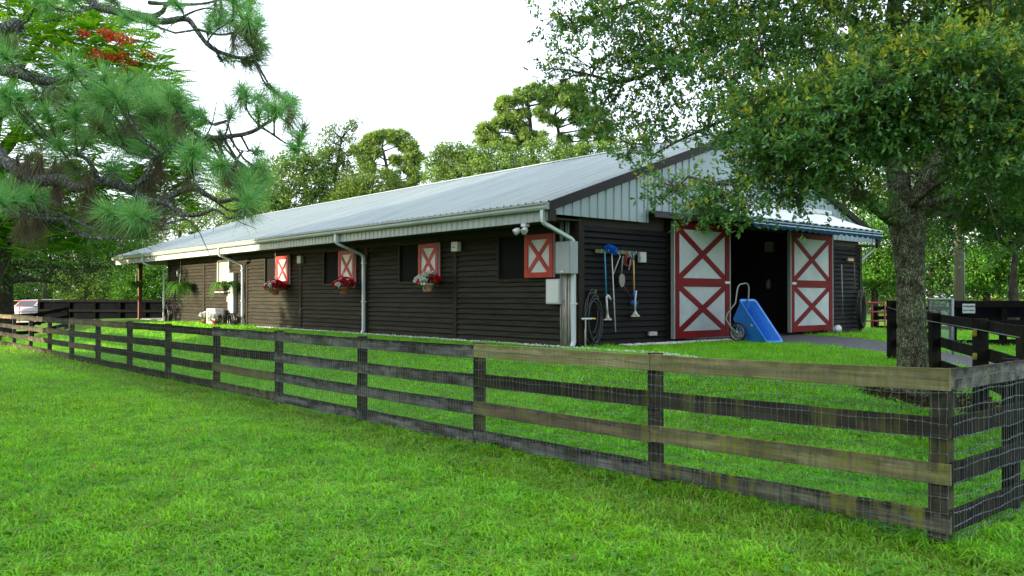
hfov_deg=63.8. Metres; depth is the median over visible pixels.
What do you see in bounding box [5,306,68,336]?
paddock fence
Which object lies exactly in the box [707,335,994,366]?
path
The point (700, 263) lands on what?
door
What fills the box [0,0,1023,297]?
sky
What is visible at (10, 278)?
oak tree
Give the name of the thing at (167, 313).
garden hose
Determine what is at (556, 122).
pine tree
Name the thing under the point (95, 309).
screen fence
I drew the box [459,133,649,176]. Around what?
oak tree
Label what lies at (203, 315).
flower pot
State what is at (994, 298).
wood
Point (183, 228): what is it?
tree
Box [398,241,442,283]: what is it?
window
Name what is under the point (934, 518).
board fence
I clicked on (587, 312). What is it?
garden hose
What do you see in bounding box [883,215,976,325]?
tree
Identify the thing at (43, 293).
bare trunk
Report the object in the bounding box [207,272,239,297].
hanging fern
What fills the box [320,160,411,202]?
oak tree
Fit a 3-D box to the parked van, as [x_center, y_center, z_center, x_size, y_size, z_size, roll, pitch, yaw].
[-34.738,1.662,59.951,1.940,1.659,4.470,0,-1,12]
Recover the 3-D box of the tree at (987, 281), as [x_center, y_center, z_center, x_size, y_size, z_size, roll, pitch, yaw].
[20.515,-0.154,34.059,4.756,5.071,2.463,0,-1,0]
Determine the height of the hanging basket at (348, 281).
1.489 m
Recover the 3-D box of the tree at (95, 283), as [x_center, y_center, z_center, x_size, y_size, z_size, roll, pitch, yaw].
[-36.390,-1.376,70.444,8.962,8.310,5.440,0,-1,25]
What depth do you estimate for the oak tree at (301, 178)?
59.15 m
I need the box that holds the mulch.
[851,386,1000,412]
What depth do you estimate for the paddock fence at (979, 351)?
10.55 m
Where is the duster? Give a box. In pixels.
[604,244,618,331]
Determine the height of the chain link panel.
1.333 m
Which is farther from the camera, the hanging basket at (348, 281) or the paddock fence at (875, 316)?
the paddock fence at (875, 316)
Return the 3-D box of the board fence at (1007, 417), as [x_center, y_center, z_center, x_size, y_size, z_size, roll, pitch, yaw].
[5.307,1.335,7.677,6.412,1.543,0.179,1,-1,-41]
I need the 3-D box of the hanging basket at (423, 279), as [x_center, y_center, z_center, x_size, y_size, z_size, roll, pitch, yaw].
[-2.102,-0.627,20.439,0.764,1.436,0.744,1,-1,-41]
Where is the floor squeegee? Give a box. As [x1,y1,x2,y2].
[603,252,611,319]
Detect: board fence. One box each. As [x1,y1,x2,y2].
[0,313,954,550]
[949,358,1023,544]
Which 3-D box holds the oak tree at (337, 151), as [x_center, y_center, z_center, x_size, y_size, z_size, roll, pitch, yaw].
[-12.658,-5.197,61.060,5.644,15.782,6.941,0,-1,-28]
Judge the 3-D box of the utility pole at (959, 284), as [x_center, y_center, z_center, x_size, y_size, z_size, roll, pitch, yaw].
[16.300,-2.301,30.030,0.310,8.500,0.298,0,-1,-23]
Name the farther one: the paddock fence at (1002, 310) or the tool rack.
the paddock fence at (1002, 310)
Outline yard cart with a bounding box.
[725,283,782,342]
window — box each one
[217,260,231,281]
[264,254,292,286]
[323,249,358,285]
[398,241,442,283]
[497,231,557,281]
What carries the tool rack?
attached to the barn
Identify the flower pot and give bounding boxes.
[198,311,206,323]
[207,312,222,325]
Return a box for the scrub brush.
[631,291,639,316]
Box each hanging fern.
[124,276,147,294]
[163,259,192,302]
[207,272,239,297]
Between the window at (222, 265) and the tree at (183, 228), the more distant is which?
the tree at (183, 228)
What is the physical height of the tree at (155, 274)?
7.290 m
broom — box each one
[630,253,637,304]
[846,258,854,290]
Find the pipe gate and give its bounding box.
[866,302,885,328]
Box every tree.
[0,0,220,280]
[0,0,321,266]
[0,186,167,336]
[13,253,75,304]
[39,249,133,299]
[99,239,167,299]
[133,171,260,268]
[209,143,341,223]
[300,117,371,203]
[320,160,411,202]
[347,126,428,188]
[415,137,491,183]
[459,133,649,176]
[470,80,584,157]
[518,0,1023,396]
[537,87,618,156]
[817,154,919,228]
[853,196,930,327]
[870,142,1023,319]
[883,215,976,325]
[946,232,1023,300]
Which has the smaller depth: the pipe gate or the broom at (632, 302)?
the broom at (632, 302)
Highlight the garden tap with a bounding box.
[581,318,595,347]
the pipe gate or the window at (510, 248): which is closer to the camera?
the window at (510, 248)
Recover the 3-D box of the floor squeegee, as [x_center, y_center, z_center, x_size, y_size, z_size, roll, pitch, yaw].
[2.030,-0.037,17.473,0.202,1.441,0.156,0,-1,-9]
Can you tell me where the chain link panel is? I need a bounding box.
[928,298,953,354]
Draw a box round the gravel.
[260,326,731,356]
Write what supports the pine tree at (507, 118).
on the ground at (376, 384)
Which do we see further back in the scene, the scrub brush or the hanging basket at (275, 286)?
the hanging basket at (275, 286)
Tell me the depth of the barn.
20.88 m
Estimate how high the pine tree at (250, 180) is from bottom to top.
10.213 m
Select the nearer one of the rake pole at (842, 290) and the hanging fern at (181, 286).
the rake pole at (842, 290)
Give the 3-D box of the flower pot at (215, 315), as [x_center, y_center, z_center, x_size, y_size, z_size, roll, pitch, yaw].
[-10.845,1.119,30.030,0.562,0.524,0.579,1,-1,-41]
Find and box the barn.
[111,130,882,347]
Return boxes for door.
[671,219,730,338]
[787,231,832,331]
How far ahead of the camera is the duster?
17.57 m
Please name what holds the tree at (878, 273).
on the ground at (376, 384)
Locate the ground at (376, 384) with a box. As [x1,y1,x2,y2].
[0,298,1023,575]
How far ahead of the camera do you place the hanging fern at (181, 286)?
33.29 m
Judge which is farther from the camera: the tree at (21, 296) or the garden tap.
the tree at (21, 296)
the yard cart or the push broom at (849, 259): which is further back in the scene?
the push broom at (849, 259)
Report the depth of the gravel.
18.80 m
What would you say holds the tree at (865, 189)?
on the ground at (376, 384)
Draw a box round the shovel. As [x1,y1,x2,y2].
[619,256,624,286]
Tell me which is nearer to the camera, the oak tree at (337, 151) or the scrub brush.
the scrub brush
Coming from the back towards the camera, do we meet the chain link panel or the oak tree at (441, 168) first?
the oak tree at (441, 168)
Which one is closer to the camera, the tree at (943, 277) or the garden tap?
the garden tap
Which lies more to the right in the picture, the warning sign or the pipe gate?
the warning sign
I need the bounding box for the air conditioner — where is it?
[207,308,222,324]
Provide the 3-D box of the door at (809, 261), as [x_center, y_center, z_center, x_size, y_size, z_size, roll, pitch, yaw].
[8.316,-0.208,22.824,2.270,2.820,0.125,1,-1,-41]
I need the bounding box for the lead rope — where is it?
[623,254,632,296]
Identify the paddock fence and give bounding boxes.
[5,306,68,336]
[873,306,1023,329]
[887,300,1023,439]
[949,301,1023,345]
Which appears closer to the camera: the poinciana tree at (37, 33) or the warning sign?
the poinciana tree at (37, 33)
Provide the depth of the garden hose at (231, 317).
29.71 m
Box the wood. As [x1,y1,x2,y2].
[16,240,1023,313]
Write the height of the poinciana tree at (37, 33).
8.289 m
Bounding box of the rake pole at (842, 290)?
[841,265,842,316]
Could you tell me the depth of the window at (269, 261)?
28.28 m
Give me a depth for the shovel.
17.75 m
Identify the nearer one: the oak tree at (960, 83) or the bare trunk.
the oak tree at (960, 83)
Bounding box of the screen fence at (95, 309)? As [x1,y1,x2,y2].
[38,300,167,324]
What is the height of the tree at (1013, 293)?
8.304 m
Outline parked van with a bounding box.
[14,299,61,320]
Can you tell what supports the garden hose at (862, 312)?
hanging from the barn
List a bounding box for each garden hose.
[163,305,172,321]
[227,313,237,324]
[584,289,602,345]
[856,290,866,328]
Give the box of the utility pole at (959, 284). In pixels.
[954,153,964,330]
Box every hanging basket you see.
[263,249,286,294]
[332,273,356,293]
[413,269,440,291]
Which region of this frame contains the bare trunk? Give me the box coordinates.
[42,252,46,298]
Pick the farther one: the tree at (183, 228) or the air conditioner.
the tree at (183, 228)
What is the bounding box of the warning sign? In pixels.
[962,304,974,312]
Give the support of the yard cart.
on the ground at (376, 384)
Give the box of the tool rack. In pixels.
[595,249,636,254]
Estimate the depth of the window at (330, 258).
25.06 m
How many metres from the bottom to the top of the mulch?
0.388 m
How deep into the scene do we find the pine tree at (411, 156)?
65.67 m

